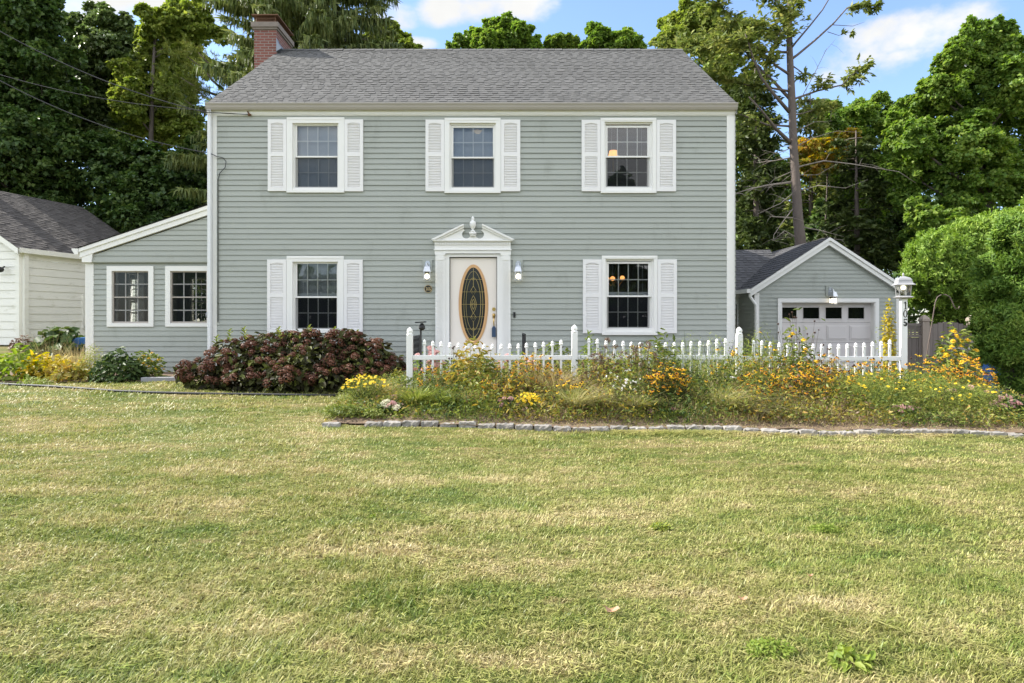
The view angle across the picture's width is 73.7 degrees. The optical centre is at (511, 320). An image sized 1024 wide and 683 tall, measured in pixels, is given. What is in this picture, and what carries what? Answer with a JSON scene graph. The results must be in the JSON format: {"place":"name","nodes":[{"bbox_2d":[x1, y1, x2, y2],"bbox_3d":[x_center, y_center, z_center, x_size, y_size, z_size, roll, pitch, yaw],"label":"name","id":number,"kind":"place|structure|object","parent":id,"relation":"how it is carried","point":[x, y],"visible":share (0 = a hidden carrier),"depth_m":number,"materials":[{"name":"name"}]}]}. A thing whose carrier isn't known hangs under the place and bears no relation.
{"place":"outdoors","nodes":[
{"label":"outdoors","id":0,"kind":"place"},
{"bbox_2d":[0,191,119,344],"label":"neighbour house","id":1,"kind":"structure","parent":0,"point":[36,234],"depth_m":20.86,"materials":[{"name":"white paint"}]},
{"bbox_2d":[42,340,106,364],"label":"dry feather grass","id":2,"kind":"object","parent":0,"point":[72,359],"depth_m":13.28,"materials":[{"name":"beige plant"}]},
{"bbox_2d":[0,321,1023,682],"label":"ground","id":3,"kind":"structure","parent":0,"point":[506,457],"depth_m":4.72,"materials":[{"name":"plant"}]},
{"bbox_2d":[0,0,89,204],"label":"deciduous tree","id":4,"kind":"object","parent":3,"relation":"on","point":[32,130],"visible":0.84,"depth_m":26.21,"materials":[{"name":"green plant"}]},
{"bbox_2d":[24,326,84,356],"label":"squash plant","id":5,"kind":"object","parent":3,"relation":"on","point":[54,333],"visible":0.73,"depth_m":17.15,"materials":[{"name":"green plant"}]},
{"bbox_2d":[48,0,148,163],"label":"deciduous tree","id":6,"kind":"object","parent":3,"relation":"on","point":[102,31],"visible":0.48,"depth_m":30.73,"materials":[{"name":"green plant"}]},
{"bbox_2d":[0,371,200,381],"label":"planting strip","id":7,"kind":"object","parent":3,"relation":"on","point":[170,374],"visible":0.16,"depth_m":12.65,"materials":[{"name":"plant"}]},
{"bbox_2d":[0,343,50,381],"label":"hosta plant","id":8,"kind":"object","parent":7,"relation":"on","point":[6,362],"visible":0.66,"depth_m":12.73,"materials":[{"name":"green plant"}]},
{"bbox_2d":[12,350,70,380],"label":"hosta plant","id":9,"kind":"object","parent":7,"relation":"on","point":[49,362],"visible":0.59,"depth_m":12.80,"materials":[{"name":"yellow plant"}]},
{"bbox_2d":[49,361,95,382],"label":"hosta plant","id":10,"kind":"object","parent":7,"relation":"on","point":[76,369],"visible":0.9,"depth_m":12.39,"materials":[{"name":"yellow plant"}]},
{"bbox_2d":[77,343,107,374],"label":"tall leafy plant","id":11,"kind":"object","parent":7,"relation":"on","point":[90,359],"visible":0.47,"depth_m":12.95,"materials":[{"name":"green plant"}]},
{"bbox_2d":[87,346,148,382],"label":"hydrangea shrub","id":12,"kind":"object","parent":7,"relation":"on","point":[111,366],"visible":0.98,"depth_m":12.38,"materials":[{"name":"green plant"}]},
{"bbox_2d":[123,349,170,379],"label":"coneflower plant","id":13,"kind":"object","parent":7,"relation":"on","point":[155,369],"visible":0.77,"depth_m":12.85,"materials":[{"name":"green plant"}]},
{"bbox_2d":[22,126,206,232],"bbox_3d":[-16.605,-3.697,28.292,10.212,9.006,5.456,0,0,0],"label":"deciduous tree","id":14,"kind":"object","parent":3,"relation":"on","point":[136,181],"visible":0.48,"depth_m":26.92,"materials":[{"name":"green plant"}]},
{"bbox_2d":[72,204,206,371],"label":"sunroom","id":15,"kind":"structure","parent":3,"relation":"on","point":[139,288],"depth_m":13.84,"materials":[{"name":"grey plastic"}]},
{"bbox_2d":[115,272,118,321],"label":"window frame","id":16,"kind":"structure","parent":15,"relation":"in","point":[116,273],"depth_m":14.85,"materials":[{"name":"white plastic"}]},
{"bbox_2d":[107,266,153,326],"bbox_3d":[-7.732,-0.490,13.858,0.946,1.228,0.085,0,0,0],"label":"window frame","id":17,"kind":"structure","parent":15,"relation":"in","point":[111,270],"depth_m":13.81,"materials":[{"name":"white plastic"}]},
{"bbox_2d":[126,272,144,321],"bbox_3d":[-8.623,-0.490,15.550,0.090,1.228,0.800,0,0,0],"label":"window frame","id":18,"kind":"structure","parent":15,"relation":"in","point":[131,277],"depth_m":15.62,"materials":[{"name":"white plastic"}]},
{"bbox_2d":[165,266,206,326],"bbox_3d":[-6.548,-0.490,13.858,0.946,1.228,0.085,0,0,0],"label":"window frame","id":19,"kind":"structure","parent":15,"relation":"in","point":[169,270],"depth_m":13.81,"materials":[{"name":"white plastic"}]},
{"bbox_2d":[190,277,205,321],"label":"window frame","id":20,"kind":"structure","parent":15,"relation":"in","point":[192,301],"depth_m":17.52,"materials":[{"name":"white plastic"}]},
{"bbox_2d":[0,383,335,396],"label":"garden edging hose","id":21,"kind":"object","parent":3,"relation":"on","point":[166,392],"visible":0.93,"depth_m":10.94,"materials":[{"name":"rubber"}]},
{"bbox_2d":[105,0,231,151],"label":"deciduous tree","id":22,"kind":"object","parent":3,"relation":"on","point":[193,21],"visible":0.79,"depth_m":29.73,"materials":[{"name":"green plant"}]},
{"bbox_2d":[136,30,236,114],"bbox_3d":[-12.310,-4.947,26.012,3.751,11.523,2.449,0,0,0],"label":"pine tree","id":23,"kind":"object","parent":3,"relation":"on","point":[203,91],"visible":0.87,"depth_m":25.91,"materials":[{"name":"green plant"}]},
{"bbox_2d":[161,0,404,294],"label":"weeping spruce","id":24,"kind":"object","parent":3,"relation":"on","point":[316,24],"visible":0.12,"depth_m":25.59,"materials":[{"name":"green plant"}]},
{"bbox_2d":[173,324,406,393],"bbox_3d":[-3.786,0.688,11.854,4.043,1.253,1.734,0,0,0],"label":"hydrangea bush","id":25,"kind":"object","parent":3,"relation":"on","point":[286,367],"visible":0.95,"depth_m":11.54,"materials":[{"name":"red plant"}]},
{"bbox_2d":[354,16,423,48],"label":"deciduous tree","id":26,"kind":"object","parent":3,"relation":"on","point":[406,38],"visible":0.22,"depth_m":34.04,"materials":[{"name":"green plant"}]},
{"bbox_2d":[204,14,737,375],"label":"house","id":27,"kind":"structure","parent":3,"relation":"on","point":[346,187],"depth_m":13.29,"materials":[{"name":"grey plastic"}]},
{"bbox_2d":[0,80,225,178],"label":"overhead cable","id":28,"kind":"object","parent":27,"relation":"attached to","point":[121,131],"visible":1,"depth_m":13.13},
{"bbox_2d":[0,31,247,114],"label":"overhead cable","id":29,"kind":"object","parent":27,"relation":"attached to","point":[120,86],"visible":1,"depth_m":13.06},
{"bbox_2d":[286,117,344,192],"bbox_3d":[-3.819,-3.218,13.356,1.120,1.464,0.221,0,0,0],"label":"window frame","id":30,"kind":"structure","parent":27,"relation":"in","point":[307,152],"depth_m":13.37,"materials":[{"name":"white plastic"}]},
{"bbox_2d":[287,256,343,332],"bbox_3d":[-3.825,-0.509,13.356,1.107,1.494,0.221,0,0,0],"label":"window frame","id":31,"kind":"structure","parent":27,"relation":"in","point":[293,262],"depth_m":13.31,"materials":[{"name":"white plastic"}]},
{"bbox_2d":[444,118,500,192],"bbox_3d":[-0.766,-3.208,13.389,1.090,1.460,0.286,0,0,0],"label":"window frame","id":32,"kind":"structure","parent":27,"relation":"in","point":[463,173],"depth_m":13.37,"materials":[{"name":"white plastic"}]},
{"bbox_2d":[431,216,514,360],"bbox_3d":[-0.756,-0.477,13.234,1.618,3.092,0.172,0,0,0],"label":"door surround","id":33,"kind":"object","parent":27,"relation":"attached to","point":[454,242],"visible":0.94,"depth_m":13.23,"materials":[{"name":"white plastic"}]},
{"bbox_2d":[449,257,496,354],"bbox_3d":[-0.752,-0.234,13.327,0.936,2.011,0.125,0,0,0],"label":"front door","id":34,"kind":"structure","parent":27,"relation":"in","point":[472,280],"depth_m":13.33,"materials":[{"name":"beige paint"}]},
{"bbox_2d":[600,118,656,192],"bbox_3d":[2.264,-3.208,13.356,1.082,1.460,0.221,0,0,0],"label":"window frame","id":35,"kind":"structure","parent":27,"relation":"in","point":[651,129],"depth_m":13.31,"materials":[{"name":"white plastic"}]},
{"bbox_2d":[602,255,657,334],"bbox_3d":[2.287,-0.492,13.356,1.078,1.544,0.221,0,0,0],"label":"window frame","id":36,"kind":"structure","parent":27,"relation":"in","point":[652,294],"depth_m":13.31,"materials":[{"name":"white plastic"}]},
{"bbox_2d":[445,11,543,48],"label":"deciduous tree","id":37,"kind":"object","parent":3,"relation":"on","point":[506,30],"visible":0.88,"depth_m":35.13,"materials":[{"name":"green plant"}]},
{"bbox_2d":[41,172,998,337],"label":"woodland","id":38,"kind":"object","parent":3,"relation":"on","point":[913,309],"visible":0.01,"depth_m":44.51,"materials":[{"name":"green plant"}]},
{"bbox_2d":[543,31,580,48],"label":"deciduous tree","id":39,"kind":"object","parent":3,"relation":"on","point":[561,40],"visible":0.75,"depth_m":36.47,"materials":[{"name":"green plant"}]},
{"bbox_2d":[578,20,647,48],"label":"deciduous tree","id":40,"kind":"object","parent":3,"relation":"on","point":[599,35],"visible":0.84,"depth_m":35.15,"materials":[{"name":"green plant"}]},
{"bbox_2d":[324,340,1023,432],"bbox_3d":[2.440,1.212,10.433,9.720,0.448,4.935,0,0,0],"label":"flower bed","id":41,"kind":"object","parent":3,"relation":"on","point":[815,425],"visible":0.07,"depth_m":8.54,"materials":[{"name":"green plant"}]},
{"bbox_2d":[319,403,364,417],"bbox_3d":[-2.196,1.168,8.963,0.567,0.211,0.589,0,0,-38],"label":"weed patch","id":42,"kind":"object","parent":41,"relation":"on","point":[332,409],"visible":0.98,"depth_m":8.84,"materials":[{"name":"green plant"}]},
{"bbox_2d":[336,374,392,401],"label":"tickseed plant","id":43,"kind":"object","parent":41,"relation":"on","point":[364,387],"visible":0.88,"depth_m":9.52,"materials":[{"name":"yellow plant"}]},
{"bbox_2d":[376,399,404,414],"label":"stonecrop plant","id":44,"kind":"object","parent":41,"relation":"on","point":[388,404],"visible":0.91,"depth_m":8.97,"materials":[{"name":"white plant"}]},
{"bbox_2d":[387,381,446,405],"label":"grass clump","id":45,"kind":"object","parent":41,"relation":"on","point":[417,397],"visible":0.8,"depth_m":9.19,"materials":[{"name":"green plant"}]},
{"bbox_2d":[413,346,446,379],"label":"stonecrop plant","id":46,"kind":"object","parent":41,"relation":"on","point":[429,362],"visible":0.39,"depth_m":11.20,"materials":[{"name":"pink plant"}]},
{"bbox_2d":[402,363,462,395],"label":"black eyed flower","id":47,"kind":"object","parent":41,"relation":"on","point":[435,369],"visible":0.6,"depth_m":9.86,"materials":[{"name":"green plant"}]},
{"bbox_2d":[413,387,461,407],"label":"grass clump","id":48,"kind":"object","parent":41,"relation":"on","point":[439,398],"visible":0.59,"depth_m":9.15,"materials":[{"name":"green plant"}]},
{"bbox_2d":[436,336,498,394],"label":"peony shrub","id":49,"kind":"object","parent":41,"relation":"on","point":[457,363],"visible":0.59,"depth_m":9.66,"materials":[{"name":"green plant"}]},
{"bbox_2d":[475,367,533,405],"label":"black eyed flower","id":50,"kind":"object","parent":41,"relation":"on","point":[505,383],"visible":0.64,"depth_m":9.38,"materials":[{"name":"green plant"}]},
{"bbox_2d":[512,391,544,411],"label":"tickseed plant","id":51,"kind":"object","parent":41,"relation":"on","point":[529,398],"visible":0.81,"depth_m":8.93,"materials":[{"name":"yellow plant"}]},
{"bbox_2d":[490,352,576,396],"bbox_3d":[0.262,0.781,9.480,1.606,0.761,1.779,0,0,38],"label":"black eyed flower","id":52,"kind":"object","parent":41,"relation":"on","point":[532,368],"visible":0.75,"depth_m":9.60,"materials":[{"name":"green plant"}]},
{"bbox_2d":[508,366,595,398],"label":"grass clump","id":53,"kind":"object","parent":41,"relation":"on","point":[561,382],"visible":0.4,"depth_m":9.45,"materials":[{"name":"green plant"}]},
{"bbox_2d":[536,341,570,378],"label":"leafy weed","id":54,"kind":"object","parent":41,"relation":"on","point":[554,350],"visible":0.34,"depth_m":11.22,"materials":[{"name":"green plant"}]},
{"bbox_2d":[543,378,591,410],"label":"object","id":55,"kind":"object","parent":41,"relation":"on","point":[572,387],"visible":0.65,"depth_m":9.05,"materials":[{"name":"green plant"}]},
{"bbox_2d":[548,379,643,410],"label":"fountain grass","id":56,"kind":"object","parent":41,"relation":"on","point":[571,400],"depth_m":8.85,"materials":[{"name":"green plant"}]},
{"bbox_2d":[579,337,625,392],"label":"brown seed plant","id":57,"kind":"object","parent":41,"relation":"on","point":[599,355],"visible":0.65,"depth_m":9.66,"materials":[{"name":"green plant"}]},
{"bbox_2d":[600,367,643,406],"bbox_3d":[1.494,0.899,9.153,0.686,0.577,0.568,0,0,0],"label":"white aster","id":58,"kind":"object","parent":41,"relation":"on","point":[623,386],"visible":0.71,"depth_m":9.08,"materials":[{"name":"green plant"}]},
{"bbox_2d":[607,341,669,399],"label":"brown seed plant","id":59,"kind":"object","parent":41,"relation":"on","point":[635,348],"visible":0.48,"depth_m":9.70,"materials":[{"name":"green plant"}]},
{"bbox_2d":[618,389,678,410],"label":"fountain grass","id":60,"kind":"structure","parent":41,"relation":"on","point":[640,403],"depth_m":8.83,"materials":[{"name":"green plant"}]},
{"bbox_2d":[407,325,900,389],"bbox_3d":[2.147,0.604,10.360,7.495,1.082,0.100,0,0,0],"label":"picket fence","id":61,"kind":"object","parent":41,"relation":"on","point":[572,357],"visible":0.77,"depth_m":10.34,"materials":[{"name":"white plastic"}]},
{"bbox_2d":[646,328,683,375],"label":"tall leafy plant","id":62,"kind":"object","parent":41,"relation":"on","point":[665,348],"visible":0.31,"depth_m":9.93,"materials":[{"name":"green plant"}]},
{"bbox_2d":[641,359,692,407],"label":"black eyed flower","id":63,"kind":"object","parent":41,"relation":"on","point":[657,377],"visible":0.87,"depth_m":9.04,"materials":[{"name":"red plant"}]},
{"bbox_2d":[668,330,709,393],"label":"aster plant","id":64,"kind":"object","parent":41,"relation":"on","point":[691,362],"visible":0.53,"depth_m":9.63,"materials":[{"name":"green plant"}]},
{"bbox_2d":[687,332,750,402],"bbox_3d":[2.874,0.654,9.506,0.979,1.034,0.781,0,0,0],"label":"aster plant","id":65,"kind":"object","parent":41,"relation":"on","point":[720,368],"visible":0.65,"depth_m":9.42,"materials":[{"name":"green plant"}]},
{"bbox_2d":[688,374,792,411],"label":"fountain grass","id":66,"kind":"object","parent":41,"relation":"on","point":[736,396],"depth_m":8.82,"materials":[{"name":"plant"}]},
{"bbox_2d":[722,327,787,399],"bbox_3d":[3.499,0.581,9.796,1.061,1.131,0.882,0,0,0],"label":"goldenrod plant","id":67,"kind":"object","parent":41,"relation":"on","point":[771,357],"visible":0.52,"depth_m":9.73,"materials":[{"name":"green plant"}]},
{"bbox_2d":[723,397,796,414],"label":"fountain grass","id":68,"kind":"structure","parent":41,"relation":"on","point":[746,408],"depth_m":8.68,"materials":[{"name":"green plant"}]},
{"bbox_2d":[733,366,798,406],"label":"black eyed flower","id":69,"kind":"object","parent":41,"relation":"on","point":[770,380],"visible":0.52,"depth_m":9.07,"materials":[{"name":"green plant"}]},
{"bbox_2d":[771,325,821,396],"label":"false sunflower","id":70,"kind":"object","parent":41,"relation":"on","point":[802,353],"visible":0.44,"depth_m":9.75,"materials":[{"name":"green plant"}]},
{"bbox_2d":[760,401,841,419],"bbox_3d":[3.649,1.120,8.744,1.130,0.223,0.920,0,0,0],"label":"weed patch","id":71,"kind":"object","parent":41,"relation":"on","point":[798,413],"visible":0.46,"depth_m":8.55,"materials":[{"name":"green plant"}]},
{"bbox_2d":[768,307,834,388],"bbox_3d":[4.296,0.477,10.000,0.830,1.352,0.825,0,0,-34],"label":"seedhead plant","id":72,"kind":"object","parent":41,"relation":"on","point":[788,319],"visible":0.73,"depth_m":9.88,"materials":[{"name":"brown plant"}]},
{"bbox_2d":[771,362,837,406],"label":"black eyed flower","id":73,"kind":"object","parent":41,"relation":"on","point":[796,376],"visible":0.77,"depth_m":9.13,"materials":[{"name":"green plant"}]},
{"bbox_2d":[804,349,858,400],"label":"black eyed flower","id":74,"kind":"object","parent":41,"relation":"on","point":[835,369],"visible":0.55,"depth_m":9.53,"materials":[{"name":"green plant"}]},
{"bbox_2d":[817,368,893,412],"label":"tickseed plant","id":75,"kind":"object","parent":41,"relation":"on","point":[862,390],"visible":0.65,"depth_m":8.85,"materials":[{"name":"green plant"}]},
{"bbox_2d":[848,357,905,392],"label":"black eyed flower","id":76,"kind":"object","parent":41,"relation":"on","point":[873,366],"visible":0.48,"depth_m":9.83,"materials":[{"name":"green plant"}]},
{"bbox_2d":[879,298,898,383],"bbox_3d":[6.020,0.424,10.900,0.304,1.581,0.297,0,0,0],"label":"barberry spike","id":77,"kind":"object","parent":41,"relation":"on","point":[887,338],"visible":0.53,"depth_m":10.88,"materials":[{"name":"yellow plant"}]},
{"bbox_2d":[852,365,952,412],"bbox_3d":[5.169,0.892,9.061,1.310,0.629,1.062,0,0,0],"label":"tickseed plant","id":78,"kind":"object","parent":41,"relation":"on","point":[906,384],"visible":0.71,"depth_m":8.92,"materials":[{"name":"green plant"}]},
{"bbox_2d":[891,272,915,381],"bbox_3d":[5.939,0.328,10.360,0.262,2.117,0.262,0,0,12],"label":"lamp post","id":79,"kind":"object","parent":41,"relation":"on","point":[903,281],"visible":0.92,"depth_m":10.32,"materials":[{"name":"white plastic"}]},
{"bbox_2d":[901,354,956,391],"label":"black eyed flower","id":80,"kind":"object","parent":41,"relation":"on","point":[940,370],"visible":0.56,"depth_m":9.82,"materials":[{"name":"green plant"}]},
{"bbox_2d":[899,367,991,414],"bbox_3d":[5.680,0.906,8.943,1.245,0.635,1.018,0,0,0],"label":"tickseed plant","id":81,"kind":"object","parent":41,"relation":"on","point":[956,391],"visible":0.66,"depth_m":8.77,"materials":[{"name":"green plant"}]},
{"bbox_2d":[923,321,981,384],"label":"false sunflower","id":82,"kind":"object","parent":41,"relation":"on","point":[952,343],"visible":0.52,"depth_m":10.53,"materials":[{"name":"yellow plant"}]},
{"bbox_2d":[935,356,1000,391],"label":"black eyed flower","id":83,"kind":"object","parent":41,"relation":"on","point":[968,372],"visible":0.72,"depth_m":9.79,"materials":[{"name":"green plant"}]},
{"bbox_2d":[951,385,1015,414],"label":"tickseed plant","id":84,"kind":"object","parent":41,"relation":"on","point":[968,397],"visible":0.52,"depth_m":8.63,"materials":[{"name":"green plant"}]},
{"bbox_2d":[981,390,1023,416],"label":"stonecrop plant","id":85,"kind":"object","parent":41,"relation":"on","point":[1013,400],"visible":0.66,"depth_m":8.59,"materials":[{"name":"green plant"}]},
{"bbox_2d":[648,0,775,147],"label":"deciduous tree","id":86,"kind":"object","parent":3,"relation":"on","point":[671,23],"visible":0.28,"depth_m":31.02,"materials":[{"name":"green plant"}]},
{"bbox_2d":[735,250,778,332],"bbox_3d":[6.117,-0.258,20.845,3.565,3.815,4.210,0,0,0],"label":"breezeway","id":87,"kind":"object","parent":3,"relation":"on","point":[750,264],"visible":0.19,"depth_m":20.12,"materials":[{"name":"grey plastic"}]},
{"bbox_2d":[729,66,794,259],"bbox_3d":[10.147,-4.295,27.932,4.368,12.348,4.627,0,0,-27],"label":"hemlock tree","id":88,"kind":"object","parent":3,"relation":"on","point":[759,140],"visible":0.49,"depth_m":27.42,"materials":[{"name":"green plant"}]},
{"bbox_2d":[735,143,792,249],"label":"deciduous tree","id":89,"kind":"object","parent":3,"relation":"on","point":[739,168],"visible":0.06,"depth_m":33.33,"materials":[{"name":"green plant"}]},
{"bbox_2d":[742,635,797,663],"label":"lawn weed","id":90,"kind":"object","parent":3,"relation":"on","point":[763,643],"visible":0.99,"depth_m":3.12,"materials":[{"name":"green plant"}]},
{"bbox_2d":[647,0,913,247],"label":"hemlock tree","id":91,"kind":"object","parent":3,"relation":"on","point":[740,43],"visible":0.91,"depth_m":23.93,"materials":[{"name":"green plant"}]},
{"bbox_2d":[776,94,841,247],"bbox_3d":[13.550,-4.268,30.742,4.104,12.272,4.062,0,0,0],"label":"hemlock tree","id":92,"kind":"object","parent":3,"relation":"on","point":[819,191],"visible":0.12,"depth_m":30.86,"materials":[{"name":"green plant"}]},
{"bbox_2d":[735,237,906,378],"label":"garage","id":93,"kind":"structure","parent":3,"relation":"on","point":[806,275],"depth_m":17.89,"materials":[{"name":"grey plastic"}]},
{"bbox_2d":[782,303,870,378],"bbox_3d":[8.286,0.583,18.067,2.420,2.101,0.066,0,0,0],"label":"garage door","id":94,"kind":"structure","parent":93,"relation":"in","point":[844,323],"depth_m":18.06,"materials":[{"name":"paint"}]},
{"bbox_2d":[806,522,843,534],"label":"lawn weed","id":95,"kind":"object","parent":3,"relation":"on","point":[818,526],"visible":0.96,"depth_m":4.75,"materials":[{"name":"green plant"}]},
{"bbox_2d":[798,127,861,233],"bbox_3d":[13.588,-3.296,29.044,3.729,10.323,2.042,0,0,-27],"label":"deciduous tree","id":96,"kind":"object","parent":3,"relation":"on","point":[813,150],"visible":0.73,"depth_m":28.64,"materials":[{"name":"orange plant"}]},
{"bbox_2d":[827,643,876,674],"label":"lawn weed","id":97,"kind":"object","parent":3,"relation":"on","point":[841,652],"visible":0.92,"depth_m":3.04,"materials":[{"name":"green plant"}]},
{"bbox_2d":[808,131,918,322],"bbox_3d":[14.323,-2.965,28.205,4.863,9.649,4.339,0,0,0],"label":"hemlock tree","id":98,"kind":"object","parent":3,"relation":"on","point":[873,189],"visible":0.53,"depth_m":27.59,"materials":[{"name":"green plant"}]},
{"bbox_2d":[799,90,927,222],"bbox_3d":[17.096,-4.627,32.830,7.066,12.999,3.917,0,0,0],"label":"deciduous tree","id":99,"kind":"object","parent":3,"relation":"on","point":[865,116],"visible":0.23,"depth_m":32.21,"materials":[{"name":"green plant"}]},
{"bbox_2d":[792,196,939,273],"bbox_3d":[16.115,-1.887,30.943,7.358,7.521,3.751,0,0,0],"label":"deciduous tree","id":100,"kind":"object","parent":3,"relation":"on","point":[898,224],"visible":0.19,"depth_m":30.19,"materials":[{"name":"green plant"}]},
{"bbox_2d":[908,315,973,380],"bbox_3d":[12.767,0.774,18.300,5.114,1.852,0.212,0,0,0],"label":"wooden fence","id":101,"kind":"object","parent":3,"relation":"on","point":[919,345],"visible":0.32,"depth_m":18.29,"materials":[{"name":"beige wood"}]},
{"bbox_2d":[878,13,1023,248],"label":"deciduous tree","id":102,"kind":"object","parent":3,"relation":"on","point":[973,85],"visible":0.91,"depth_m":25.43,"materials":[{"name":"green plant"}]},
{"bbox_2d":[898,205,1021,324],"bbox_3d":[14.501,-0.898,19.301,7.469,5.400,2.518,0,0,0],"label":"arborvitae hedge","id":103,"kind":"object","parent":3,"relation":"on","point":[936,266],"visible":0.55,"depth_m":18.86,"materials":[{"name":"green plant"}]},
{"bbox_2d":[964,194,1023,394],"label":"yew hedge","id":104,"kind":"object","parent":3,"relation":"on","point":[995,325],"visible":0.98,"depth_m":13.56,"materials":[{"name":"green plant"}]},
{"bbox_2d":[57,0,1023,322],"label":"sky","id":105,"kind":"structure","parent":0,"point":[903,40],"materials":[{"name":"blue"}]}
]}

